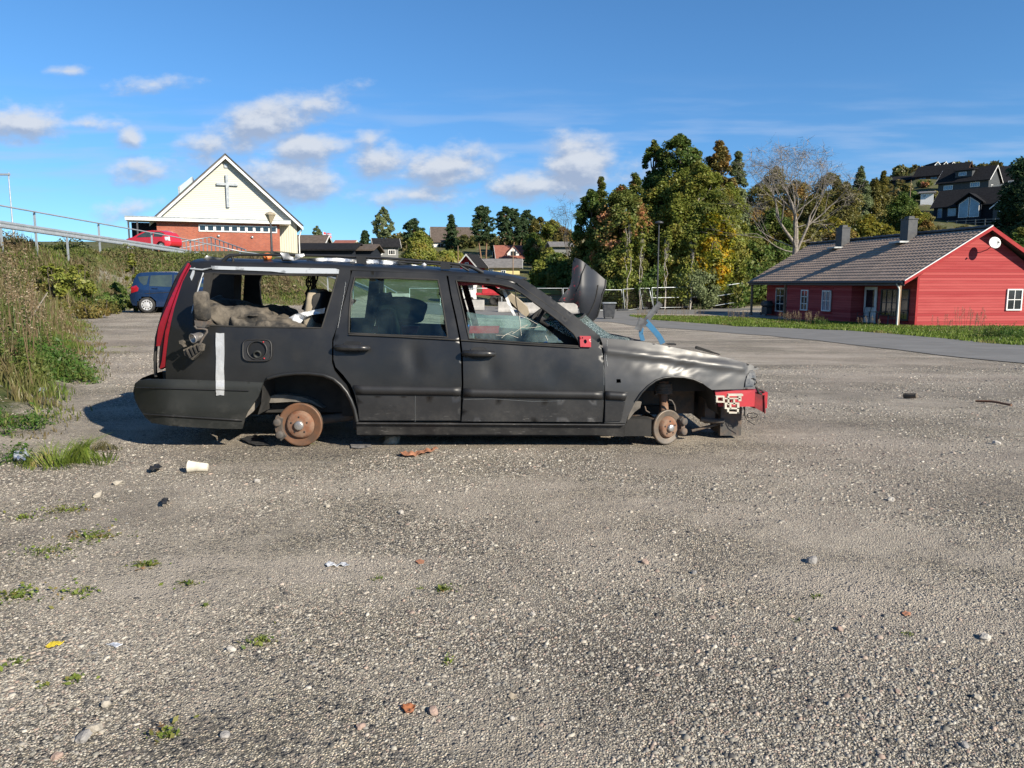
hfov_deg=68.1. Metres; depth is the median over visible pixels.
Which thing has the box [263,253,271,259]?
plastic piece
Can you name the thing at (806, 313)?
dry plant
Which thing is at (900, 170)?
hill woods
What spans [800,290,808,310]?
window
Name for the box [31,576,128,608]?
weed
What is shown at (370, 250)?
long dark roofed building
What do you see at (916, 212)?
leafy tree
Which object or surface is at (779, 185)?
birch tree
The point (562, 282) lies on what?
leafy tree
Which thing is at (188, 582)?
weed
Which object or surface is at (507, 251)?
white house
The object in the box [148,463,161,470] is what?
plastic scrap
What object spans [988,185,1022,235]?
pine tree
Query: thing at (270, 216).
street lamp
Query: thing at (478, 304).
concrete barrier
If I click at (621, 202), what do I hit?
leafy tree
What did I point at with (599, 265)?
leafy tree
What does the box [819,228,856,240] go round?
leafy tree
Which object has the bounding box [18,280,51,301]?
scrub
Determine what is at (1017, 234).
leafy tree
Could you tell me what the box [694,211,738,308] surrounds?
maple tree
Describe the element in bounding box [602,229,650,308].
leafy tree
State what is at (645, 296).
fence panel
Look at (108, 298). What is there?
bush
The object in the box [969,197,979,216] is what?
window
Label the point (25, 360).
weed patch
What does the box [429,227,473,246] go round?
hilltop house
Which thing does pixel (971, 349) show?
road
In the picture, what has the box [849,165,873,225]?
tree
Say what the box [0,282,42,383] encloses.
dry plant
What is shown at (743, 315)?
dry plant
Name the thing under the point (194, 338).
metal pipe
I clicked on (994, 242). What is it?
satellite dish
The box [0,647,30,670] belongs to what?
weed
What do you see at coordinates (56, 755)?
stone
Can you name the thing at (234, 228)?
window
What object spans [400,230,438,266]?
leafy tree
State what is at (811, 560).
stone
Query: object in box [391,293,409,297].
concrete barrier
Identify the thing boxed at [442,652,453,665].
weed
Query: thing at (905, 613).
leaf flake
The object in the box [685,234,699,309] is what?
birch sapling
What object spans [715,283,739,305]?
fence panel
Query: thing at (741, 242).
leafy tree
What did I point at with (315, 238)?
gabled house
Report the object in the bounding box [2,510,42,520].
weed
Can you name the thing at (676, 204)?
leafy tree
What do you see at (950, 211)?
window
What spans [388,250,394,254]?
window
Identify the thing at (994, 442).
stone
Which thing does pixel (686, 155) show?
tall tree
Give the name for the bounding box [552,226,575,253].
leafy tree
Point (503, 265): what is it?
yellow house
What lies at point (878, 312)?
garden table
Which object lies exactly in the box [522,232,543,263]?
leafy tree
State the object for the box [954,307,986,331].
dry plant
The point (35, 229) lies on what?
guard rail
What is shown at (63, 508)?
weed
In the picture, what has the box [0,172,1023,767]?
ground
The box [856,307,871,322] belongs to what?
garden chair
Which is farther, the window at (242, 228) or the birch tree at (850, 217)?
the birch tree at (850, 217)
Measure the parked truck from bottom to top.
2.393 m
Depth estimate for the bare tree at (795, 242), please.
64.04 m
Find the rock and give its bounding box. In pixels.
[383,436,399,443]
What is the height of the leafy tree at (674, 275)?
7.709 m
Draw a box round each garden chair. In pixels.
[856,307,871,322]
[887,309,901,324]
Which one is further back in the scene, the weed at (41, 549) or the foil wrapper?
the foil wrapper
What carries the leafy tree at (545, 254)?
on the ground at (848, 570)
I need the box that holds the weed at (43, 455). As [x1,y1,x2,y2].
[9,451,63,468]
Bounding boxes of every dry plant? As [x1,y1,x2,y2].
[0,254,33,336]
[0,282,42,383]
[5,243,39,343]
[15,299,81,352]
[676,304,703,316]
[728,309,747,320]
[778,311,800,323]
[796,312,819,324]
[931,314,959,330]
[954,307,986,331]
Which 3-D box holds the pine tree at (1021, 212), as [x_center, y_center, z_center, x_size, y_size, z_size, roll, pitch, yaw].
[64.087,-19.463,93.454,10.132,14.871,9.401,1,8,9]
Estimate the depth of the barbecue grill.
55.05 m
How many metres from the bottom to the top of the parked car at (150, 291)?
1.710 m
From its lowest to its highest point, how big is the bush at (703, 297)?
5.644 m
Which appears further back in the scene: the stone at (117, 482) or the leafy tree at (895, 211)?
the leafy tree at (895, 211)
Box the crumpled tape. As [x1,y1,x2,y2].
[271,250,304,260]
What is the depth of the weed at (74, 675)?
2.30 m
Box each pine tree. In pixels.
[400,218,424,247]
[469,205,489,258]
[480,206,496,258]
[492,206,514,244]
[507,207,523,244]
[517,217,527,244]
[520,210,535,240]
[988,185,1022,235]
[995,156,1023,222]
[999,176,1023,235]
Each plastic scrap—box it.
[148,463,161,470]
[161,497,168,503]
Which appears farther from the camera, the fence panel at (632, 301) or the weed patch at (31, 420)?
the fence panel at (632, 301)
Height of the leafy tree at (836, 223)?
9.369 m
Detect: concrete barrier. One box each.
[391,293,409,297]
[465,300,483,309]
[498,302,518,311]
[525,303,539,312]
[558,303,577,312]
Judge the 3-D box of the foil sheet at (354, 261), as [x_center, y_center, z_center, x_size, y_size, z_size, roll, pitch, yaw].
[-1.102,-0.923,5.750,0.915,0.071,0.170,0,8,0]
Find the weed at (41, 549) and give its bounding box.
[8,534,94,558]
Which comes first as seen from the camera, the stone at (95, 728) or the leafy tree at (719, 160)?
the stone at (95, 728)
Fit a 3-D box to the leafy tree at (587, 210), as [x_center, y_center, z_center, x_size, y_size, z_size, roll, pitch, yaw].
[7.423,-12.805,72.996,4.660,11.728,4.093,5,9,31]
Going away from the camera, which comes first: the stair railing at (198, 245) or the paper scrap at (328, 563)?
the paper scrap at (328, 563)
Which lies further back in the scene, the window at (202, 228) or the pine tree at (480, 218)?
the pine tree at (480, 218)
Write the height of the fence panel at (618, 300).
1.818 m
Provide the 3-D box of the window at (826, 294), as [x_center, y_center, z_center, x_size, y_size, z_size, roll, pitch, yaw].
[19.526,-5.167,47.077,0.098,1.280,0.967,-1,8,-9]
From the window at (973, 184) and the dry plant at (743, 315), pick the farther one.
the window at (973, 184)
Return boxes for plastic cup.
[186,460,208,472]
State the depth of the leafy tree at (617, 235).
70.77 m
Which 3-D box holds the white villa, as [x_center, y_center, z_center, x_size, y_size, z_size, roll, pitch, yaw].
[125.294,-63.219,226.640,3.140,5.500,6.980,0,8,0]
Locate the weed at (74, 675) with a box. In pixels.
[60,670,99,684]
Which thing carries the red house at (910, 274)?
on the ground at (848, 570)
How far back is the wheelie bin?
50.34 m
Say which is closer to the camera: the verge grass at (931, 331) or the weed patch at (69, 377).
the weed patch at (69, 377)
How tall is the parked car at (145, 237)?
1.550 m
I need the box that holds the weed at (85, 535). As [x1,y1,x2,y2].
[43,518,152,553]
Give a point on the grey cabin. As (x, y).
(559, 247)
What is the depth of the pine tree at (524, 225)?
156.64 m
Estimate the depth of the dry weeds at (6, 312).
16.46 m
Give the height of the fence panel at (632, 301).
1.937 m
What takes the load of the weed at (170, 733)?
on the ground at (848, 570)
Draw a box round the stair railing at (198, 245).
[181,237,245,250]
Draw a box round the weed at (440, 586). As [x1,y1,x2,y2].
[436,583,460,592]
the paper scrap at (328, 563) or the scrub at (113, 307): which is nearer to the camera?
the paper scrap at (328, 563)
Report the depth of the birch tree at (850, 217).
100.42 m
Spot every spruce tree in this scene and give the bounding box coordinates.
[359,230,370,243]
[443,214,461,252]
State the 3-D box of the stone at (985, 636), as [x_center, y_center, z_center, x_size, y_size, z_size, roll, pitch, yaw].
[1.588,0.850,2.543,0.036,0.022,0.029,-28,22,-39]
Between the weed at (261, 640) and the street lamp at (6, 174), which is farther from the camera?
the street lamp at (6, 174)
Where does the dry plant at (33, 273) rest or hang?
on the ground at (848, 570)
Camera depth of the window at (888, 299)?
42.50 m
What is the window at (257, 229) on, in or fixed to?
in the church
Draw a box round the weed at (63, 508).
[16,499,108,518]
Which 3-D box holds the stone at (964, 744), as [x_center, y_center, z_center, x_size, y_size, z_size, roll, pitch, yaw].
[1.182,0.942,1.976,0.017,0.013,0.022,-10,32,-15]
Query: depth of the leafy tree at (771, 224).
81.38 m
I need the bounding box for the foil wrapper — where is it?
[13,448,29,462]
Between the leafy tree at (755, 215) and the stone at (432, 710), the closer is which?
the stone at (432, 710)
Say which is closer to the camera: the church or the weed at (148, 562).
the weed at (148, 562)
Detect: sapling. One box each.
[124,253,138,311]
[622,216,634,308]
[637,221,647,309]
[660,226,672,309]
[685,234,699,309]
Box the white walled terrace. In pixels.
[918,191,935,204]
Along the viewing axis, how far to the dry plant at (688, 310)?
47.28 m
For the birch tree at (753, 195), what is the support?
on the ground at (848, 570)
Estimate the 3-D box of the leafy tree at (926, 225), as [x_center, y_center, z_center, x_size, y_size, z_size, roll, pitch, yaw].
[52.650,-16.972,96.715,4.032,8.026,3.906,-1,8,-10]
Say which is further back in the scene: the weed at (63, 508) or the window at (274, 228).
the window at (274, 228)
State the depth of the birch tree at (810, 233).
83.08 m
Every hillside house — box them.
[890,176,914,184]
[912,162,972,179]
[930,186,1001,224]
[935,165,1002,192]
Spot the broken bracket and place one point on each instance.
(194, 351)
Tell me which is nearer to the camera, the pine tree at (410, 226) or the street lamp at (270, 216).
the street lamp at (270, 216)
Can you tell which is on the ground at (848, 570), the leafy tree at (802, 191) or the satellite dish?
the leafy tree at (802, 191)
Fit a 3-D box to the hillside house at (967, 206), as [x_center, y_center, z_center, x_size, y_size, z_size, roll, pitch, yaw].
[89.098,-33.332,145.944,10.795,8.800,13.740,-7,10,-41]
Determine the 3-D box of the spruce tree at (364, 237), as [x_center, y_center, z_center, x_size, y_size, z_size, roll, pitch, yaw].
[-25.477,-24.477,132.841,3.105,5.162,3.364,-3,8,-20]
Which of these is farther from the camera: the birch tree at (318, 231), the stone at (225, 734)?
the birch tree at (318, 231)
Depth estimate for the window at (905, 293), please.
41.12 m
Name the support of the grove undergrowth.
on the ground at (848, 570)
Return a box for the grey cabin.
[545,242,573,257]
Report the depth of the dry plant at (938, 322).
30.12 m
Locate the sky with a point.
(428, 111)
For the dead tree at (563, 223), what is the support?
on the ground at (848, 570)
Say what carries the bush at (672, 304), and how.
on the ground at (848, 570)
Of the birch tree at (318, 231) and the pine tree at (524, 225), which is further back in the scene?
the pine tree at (524, 225)
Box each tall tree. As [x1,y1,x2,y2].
[641,139,665,207]
[643,133,703,204]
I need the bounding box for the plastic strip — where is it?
[400,447,437,455]
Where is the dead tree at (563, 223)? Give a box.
[533,199,581,257]
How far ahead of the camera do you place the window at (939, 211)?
148.03 m
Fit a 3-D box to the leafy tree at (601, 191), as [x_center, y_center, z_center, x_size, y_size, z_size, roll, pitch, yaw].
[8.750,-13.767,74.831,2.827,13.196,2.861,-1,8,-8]
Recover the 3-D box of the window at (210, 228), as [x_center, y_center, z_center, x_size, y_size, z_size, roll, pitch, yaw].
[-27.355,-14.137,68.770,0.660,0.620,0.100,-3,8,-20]
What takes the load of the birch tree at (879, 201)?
on the ground at (848, 570)
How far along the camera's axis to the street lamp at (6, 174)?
60.48 m
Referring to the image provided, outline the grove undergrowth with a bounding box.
[564,255,784,307]
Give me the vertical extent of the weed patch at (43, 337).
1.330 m
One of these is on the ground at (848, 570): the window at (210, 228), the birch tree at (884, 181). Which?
the birch tree at (884, 181)
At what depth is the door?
43.99 m
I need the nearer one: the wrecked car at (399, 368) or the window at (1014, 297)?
the wrecked car at (399, 368)
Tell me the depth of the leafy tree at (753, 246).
79.18 m
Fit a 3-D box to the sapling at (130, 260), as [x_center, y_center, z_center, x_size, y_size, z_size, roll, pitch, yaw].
[-15.585,-3.996,31.198,0.738,2.850,0.648,7,10,43]
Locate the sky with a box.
[0,0,1023,242]
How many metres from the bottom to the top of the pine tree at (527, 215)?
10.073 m
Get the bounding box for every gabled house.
[297,235,331,243]
[999,166,1015,184]
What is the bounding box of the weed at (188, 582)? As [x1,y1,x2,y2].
[159,579,204,589]
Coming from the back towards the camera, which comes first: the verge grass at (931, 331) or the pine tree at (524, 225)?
the pine tree at (524, 225)
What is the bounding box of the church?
[124,153,303,252]
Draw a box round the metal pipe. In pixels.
[189,332,203,343]
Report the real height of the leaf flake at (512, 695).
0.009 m
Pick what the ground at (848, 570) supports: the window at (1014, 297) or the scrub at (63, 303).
the scrub at (63, 303)
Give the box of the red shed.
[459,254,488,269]
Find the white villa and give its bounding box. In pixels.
[925,161,940,165]
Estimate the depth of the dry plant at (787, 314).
43.08 m
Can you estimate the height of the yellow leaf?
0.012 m
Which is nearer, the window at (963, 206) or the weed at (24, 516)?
the weed at (24, 516)
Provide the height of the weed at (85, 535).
0.040 m
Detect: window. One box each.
[198,224,206,231]
[207,225,214,231]
[215,225,222,231]
[223,225,230,231]
[231,225,238,231]
[238,225,245,231]
[246,226,253,232]
[254,226,261,232]
[262,226,269,232]
[272,226,276,232]
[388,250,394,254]
[775,288,783,311]
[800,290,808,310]
[821,290,831,310]
[879,289,897,316]
[900,289,909,320]
[937,208,942,217]
[943,185,952,189]
[947,208,956,216]
[958,197,968,217]
[959,172,966,175]
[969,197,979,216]
[970,182,979,186]
[1005,289,1022,309]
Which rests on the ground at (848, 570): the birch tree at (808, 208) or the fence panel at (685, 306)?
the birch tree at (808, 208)
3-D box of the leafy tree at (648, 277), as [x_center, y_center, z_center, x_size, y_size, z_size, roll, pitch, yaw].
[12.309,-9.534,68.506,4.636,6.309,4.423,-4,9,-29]
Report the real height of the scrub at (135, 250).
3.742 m
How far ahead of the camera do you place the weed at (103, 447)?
5.46 m
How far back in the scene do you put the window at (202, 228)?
68.53 m
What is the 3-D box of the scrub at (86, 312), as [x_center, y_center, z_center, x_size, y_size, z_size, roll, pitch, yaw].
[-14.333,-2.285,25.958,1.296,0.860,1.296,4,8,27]
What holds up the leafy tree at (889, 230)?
on the ground at (848, 570)
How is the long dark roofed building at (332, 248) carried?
on the ground at (848, 570)
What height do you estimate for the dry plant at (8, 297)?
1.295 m
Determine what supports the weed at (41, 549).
on the ground at (848, 570)
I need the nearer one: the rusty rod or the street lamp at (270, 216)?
the rusty rod
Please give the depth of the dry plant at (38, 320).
11.78 m
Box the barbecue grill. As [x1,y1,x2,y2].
[760,300,772,314]
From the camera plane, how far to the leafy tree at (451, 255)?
124.68 m
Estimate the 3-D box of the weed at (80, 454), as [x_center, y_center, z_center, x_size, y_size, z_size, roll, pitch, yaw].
[-2.986,0.447,5.068,0.752,0.188,0.631,0,8,0]
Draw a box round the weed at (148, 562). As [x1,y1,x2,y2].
[119,557,170,570]
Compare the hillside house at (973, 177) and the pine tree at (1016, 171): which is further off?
the hillside house at (973, 177)
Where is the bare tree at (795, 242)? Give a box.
[704,134,876,254]
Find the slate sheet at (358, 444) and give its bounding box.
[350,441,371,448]
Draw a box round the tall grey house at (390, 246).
[370,238,400,260]
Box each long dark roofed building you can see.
[297,243,362,258]
[355,244,384,259]
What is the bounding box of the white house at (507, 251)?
[492,245,524,261]
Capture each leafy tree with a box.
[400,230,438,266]
[433,256,446,266]
[437,249,464,267]
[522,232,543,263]
[524,217,551,250]
[528,259,545,285]
[537,219,561,255]
[537,247,558,261]
[539,252,568,287]
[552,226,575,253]
[555,259,572,292]
[566,189,602,278]
[585,211,629,303]
[588,184,654,308]
[590,249,628,308]
[596,176,607,204]
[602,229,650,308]
[627,172,644,201]
[629,243,668,308]
[641,181,673,244]
[649,192,702,288]
[653,229,700,308]
[662,162,737,252]
[664,167,692,186]
[703,140,739,187]
[724,182,752,284]
[739,229,777,302]
[743,207,773,244]
[748,208,801,294]
[771,179,812,238]
[813,216,859,240]
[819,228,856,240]
[849,213,888,237]
[876,191,918,230]
[876,226,899,235]
[896,206,932,232]
[917,219,937,231]
[1008,227,1023,244]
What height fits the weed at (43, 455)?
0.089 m
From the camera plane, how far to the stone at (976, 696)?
2.19 m
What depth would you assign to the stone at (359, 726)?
2.05 m
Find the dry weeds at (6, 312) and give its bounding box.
[0,231,305,369]
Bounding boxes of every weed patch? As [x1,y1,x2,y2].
[0,298,63,350]
[0,325,99,378]
[0,331,60,388]
[0,402,58,435]
[0,434,33,464]
[35,351,102,384]
[809,317,829,324]
[973,320,1023,337]
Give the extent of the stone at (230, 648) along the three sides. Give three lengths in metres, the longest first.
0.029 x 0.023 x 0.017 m
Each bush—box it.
[37,263,71,297]
[67,264,96,301]
[84,294,126,311]
[103,281,129,310]
[666,266,688,308]
[671,258,724,309]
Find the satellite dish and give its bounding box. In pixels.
[987,237,1000,249]
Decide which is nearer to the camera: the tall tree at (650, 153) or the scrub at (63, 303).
the scrub at (63, 303)
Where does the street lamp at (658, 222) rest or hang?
on the ground at (848, 570)
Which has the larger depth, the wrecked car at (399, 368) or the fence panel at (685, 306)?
the fence panel at (685, 306)
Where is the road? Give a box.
[422,302,1023,362]
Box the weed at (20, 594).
[0,581,84,604]
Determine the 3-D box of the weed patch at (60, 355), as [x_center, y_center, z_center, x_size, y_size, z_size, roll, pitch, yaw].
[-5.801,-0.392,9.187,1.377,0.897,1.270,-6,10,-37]
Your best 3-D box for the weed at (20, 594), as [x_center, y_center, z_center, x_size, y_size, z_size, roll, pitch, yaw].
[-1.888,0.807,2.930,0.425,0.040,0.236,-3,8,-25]
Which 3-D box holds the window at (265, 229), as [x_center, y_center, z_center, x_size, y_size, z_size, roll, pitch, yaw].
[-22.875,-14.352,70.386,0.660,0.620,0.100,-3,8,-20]
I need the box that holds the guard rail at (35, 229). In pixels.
[0,205,396,305]
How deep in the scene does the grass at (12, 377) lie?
15.79 m
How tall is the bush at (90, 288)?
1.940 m
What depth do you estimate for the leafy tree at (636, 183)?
74.72 m
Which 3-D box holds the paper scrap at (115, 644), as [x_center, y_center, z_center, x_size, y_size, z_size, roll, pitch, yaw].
[-1.323,0.865,2.520,0.059,0.010,0.022,4,9,28]
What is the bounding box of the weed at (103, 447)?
[74,437,121,451]
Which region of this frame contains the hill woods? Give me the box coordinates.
[795,160,1003,229]
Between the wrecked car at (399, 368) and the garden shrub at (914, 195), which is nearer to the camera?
the wrecked car at (399, 368)
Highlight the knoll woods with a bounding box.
[388,230,585,254]
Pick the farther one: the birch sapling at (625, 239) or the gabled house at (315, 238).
the gabled house at (315, 238)
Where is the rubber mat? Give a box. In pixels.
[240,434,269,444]
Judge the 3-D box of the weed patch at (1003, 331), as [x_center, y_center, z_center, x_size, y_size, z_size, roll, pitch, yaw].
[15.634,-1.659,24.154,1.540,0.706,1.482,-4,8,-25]
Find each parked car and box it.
[126,230,181,251]
[129,271,203,312]
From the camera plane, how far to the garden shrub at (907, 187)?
176.46 m
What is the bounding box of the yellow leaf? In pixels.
[45,641,63,647]
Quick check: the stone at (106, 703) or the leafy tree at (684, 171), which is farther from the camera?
the leafy tree at (684, 171)
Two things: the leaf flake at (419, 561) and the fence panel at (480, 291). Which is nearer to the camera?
the leaf flake at (419, 561)
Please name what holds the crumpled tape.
on the wrecked car at (399, 368)
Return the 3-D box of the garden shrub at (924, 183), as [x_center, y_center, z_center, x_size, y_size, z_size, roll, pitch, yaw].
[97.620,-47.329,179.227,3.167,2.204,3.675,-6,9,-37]
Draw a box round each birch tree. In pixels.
[312,226,322,234]
[371,206,394,237]
[729,151,753,228]
[742,183,781,244]
[753,166,789,216]
[773,222,824,248]
[797,193,834,242]
[811,172,843,215]
[828,181,865,225]
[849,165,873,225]
[859,177,888,221]
[867,170,893,216]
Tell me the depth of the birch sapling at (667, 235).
66.43 m
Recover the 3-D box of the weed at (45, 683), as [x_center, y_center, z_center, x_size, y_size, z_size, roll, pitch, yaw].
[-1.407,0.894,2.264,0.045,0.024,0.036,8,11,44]
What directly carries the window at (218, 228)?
in the church
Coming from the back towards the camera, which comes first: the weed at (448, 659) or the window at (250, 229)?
the window at (250, 229)
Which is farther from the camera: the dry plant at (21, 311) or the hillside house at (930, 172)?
the hillside house at (930, 172)
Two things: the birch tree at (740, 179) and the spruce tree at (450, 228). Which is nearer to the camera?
the birch tree at (740, 179)
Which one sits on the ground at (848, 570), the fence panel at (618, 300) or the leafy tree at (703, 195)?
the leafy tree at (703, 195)
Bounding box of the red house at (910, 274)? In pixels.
[747,216,1023,325]
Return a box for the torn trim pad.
[194,291,211,344]
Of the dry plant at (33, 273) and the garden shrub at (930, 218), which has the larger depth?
the garden shrub at (930, 218)
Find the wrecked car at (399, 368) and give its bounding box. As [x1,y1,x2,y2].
[133,253,767,445]
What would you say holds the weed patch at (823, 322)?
on the ground at (848, 570)
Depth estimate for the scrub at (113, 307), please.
28.92 m
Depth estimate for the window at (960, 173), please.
168.13 m
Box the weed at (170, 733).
[137,715,205,744]
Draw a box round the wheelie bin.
[602,302,616,318]
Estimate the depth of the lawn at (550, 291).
96.70 m
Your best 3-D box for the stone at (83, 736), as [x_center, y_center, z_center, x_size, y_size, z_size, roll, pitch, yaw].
[-1.133,0.933,2.003,0.032,0.024,0.040,-19,20,14]
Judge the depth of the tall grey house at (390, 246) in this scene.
128.90 m
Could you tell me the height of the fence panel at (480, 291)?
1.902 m
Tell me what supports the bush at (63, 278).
on the ground at (848, 570)
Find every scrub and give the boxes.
[0,228,304,334]
[0,237,324,360]
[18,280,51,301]
[52,298,87,313]
[73,304,111,318]
[84,298,121,313]
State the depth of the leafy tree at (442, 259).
115.92 m
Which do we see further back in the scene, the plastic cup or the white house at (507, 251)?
the white house at (507, 251)
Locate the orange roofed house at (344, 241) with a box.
[333,240,357,242]
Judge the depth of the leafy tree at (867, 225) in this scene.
88.92 m
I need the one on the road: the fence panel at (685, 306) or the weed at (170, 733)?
the fence panel at (685, 306)
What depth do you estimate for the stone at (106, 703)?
2.15 m
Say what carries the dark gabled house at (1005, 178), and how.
on the ground at (848, 570)
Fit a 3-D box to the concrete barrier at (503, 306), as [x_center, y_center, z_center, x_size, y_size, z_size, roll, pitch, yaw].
[-0.267,-6.179,60.715,1.683,0.820,0.600,0,8,0]
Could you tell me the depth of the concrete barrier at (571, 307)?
59.59 m
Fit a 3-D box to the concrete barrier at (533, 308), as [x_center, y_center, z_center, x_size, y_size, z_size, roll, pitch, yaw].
[1.776,-6.000,59.731,1.776,0.820,0.600,0,8,0]
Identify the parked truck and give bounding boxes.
[462,285,505,304]
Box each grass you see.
[0,236,323,439]
[629,314,1023,344]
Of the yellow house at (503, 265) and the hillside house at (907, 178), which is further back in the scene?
the hillside house at (907, 178)
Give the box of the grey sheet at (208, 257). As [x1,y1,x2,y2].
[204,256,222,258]
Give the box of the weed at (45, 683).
[34,680,49,688]
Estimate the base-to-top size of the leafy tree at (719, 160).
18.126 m
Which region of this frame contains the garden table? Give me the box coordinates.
[868,311,889,323]
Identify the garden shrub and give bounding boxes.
[896,183,914,192]
[906,191,920,200]
[916,179,933,187]
[922,211,935,220]
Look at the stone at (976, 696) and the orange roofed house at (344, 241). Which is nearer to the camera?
the stone at (976, 696)
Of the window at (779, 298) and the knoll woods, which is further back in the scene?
the knoll woods
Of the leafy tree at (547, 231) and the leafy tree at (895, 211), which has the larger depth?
the leafy tree at (547, 231)
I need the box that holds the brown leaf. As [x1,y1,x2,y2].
[401,703,415,712]
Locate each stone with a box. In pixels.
[50,751,63,760]
[75,728,92,743]
[84,723,102,733]
[92,491,101,497]
[101,699,111,707]
[112,480,122,484]
[220,730,229,737]
[226,645,236,651]
[356,723,365,729]
[427,705,437,715]
[641,559,648,563]
[806,556,816,563]
[960,741,969,748]
[971,693,981,699]
[979,632,990,640]
[992,440,1000,444]
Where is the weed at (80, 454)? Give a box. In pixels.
[18,433,118,470]
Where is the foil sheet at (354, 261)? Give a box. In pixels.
[306,258,425,265]
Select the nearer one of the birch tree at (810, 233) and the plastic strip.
the plastic strip
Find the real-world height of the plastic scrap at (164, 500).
0.028 m
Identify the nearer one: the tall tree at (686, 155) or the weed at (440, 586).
the weed at (440, 586)
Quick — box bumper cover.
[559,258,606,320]
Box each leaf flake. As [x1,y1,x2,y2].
[415,559,423,563]
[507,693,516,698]
[902,611,910,615]
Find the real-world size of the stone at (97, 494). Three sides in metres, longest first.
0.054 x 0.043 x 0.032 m
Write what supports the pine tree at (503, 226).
on the ground at (848, 570)
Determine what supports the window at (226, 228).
in the church
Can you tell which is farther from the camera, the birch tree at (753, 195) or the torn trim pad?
the birch tree at (753, 195)
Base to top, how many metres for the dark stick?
0.066 m
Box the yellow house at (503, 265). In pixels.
[482,259,522,274]
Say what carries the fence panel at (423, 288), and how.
on the road
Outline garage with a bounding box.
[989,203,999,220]
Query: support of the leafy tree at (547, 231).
on the ground at (848, 570)
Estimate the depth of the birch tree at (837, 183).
108.48 m
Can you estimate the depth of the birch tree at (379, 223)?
131.81 m
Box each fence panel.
[409,288,438,304]
[471,288,499,308]
[600,289,628,310]
[623,288,646,309]
[640,288,652,307]
[651,287,692,307]
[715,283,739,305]
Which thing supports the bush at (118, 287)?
on the ground at (848, 570)
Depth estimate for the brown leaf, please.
2.14 m
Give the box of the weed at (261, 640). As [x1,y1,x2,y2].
[235,621,300,648]
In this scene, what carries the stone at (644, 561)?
on the ground at (848, 570)
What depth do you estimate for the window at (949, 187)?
169.94 m
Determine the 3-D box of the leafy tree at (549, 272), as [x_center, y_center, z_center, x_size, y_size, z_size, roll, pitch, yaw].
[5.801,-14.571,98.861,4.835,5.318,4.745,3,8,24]
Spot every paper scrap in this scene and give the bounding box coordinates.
[105,642,122,647]
[325,561,349,566]
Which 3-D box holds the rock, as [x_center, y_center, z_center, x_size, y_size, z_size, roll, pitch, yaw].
[-0.895,0.414,5.637,0.108,0.081,0.135,-2,27,9]
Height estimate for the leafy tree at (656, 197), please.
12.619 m
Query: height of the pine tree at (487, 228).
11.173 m
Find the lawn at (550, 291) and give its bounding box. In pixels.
[526,280,564,293]
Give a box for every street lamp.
[0,172,14,237]
[265,212,275,252]
[655,221,663,312]
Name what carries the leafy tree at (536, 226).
on the ground at (848, 570)
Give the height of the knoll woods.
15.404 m
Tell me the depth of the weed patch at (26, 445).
5.21 m
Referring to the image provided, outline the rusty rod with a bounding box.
[975,400,1011,405]
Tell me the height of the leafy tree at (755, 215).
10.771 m
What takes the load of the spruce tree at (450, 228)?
on the ground at (848, 570)
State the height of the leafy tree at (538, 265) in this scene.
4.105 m
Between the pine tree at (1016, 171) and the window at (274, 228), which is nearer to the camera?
the window at (274, 228)
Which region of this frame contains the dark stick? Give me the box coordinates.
[903,393,917,397]
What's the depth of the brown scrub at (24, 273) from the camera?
32.13 m
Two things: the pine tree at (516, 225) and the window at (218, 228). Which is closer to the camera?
the window at (218, 228)
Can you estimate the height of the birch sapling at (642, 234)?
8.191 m
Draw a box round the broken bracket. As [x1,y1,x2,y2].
[179,340,204,359]

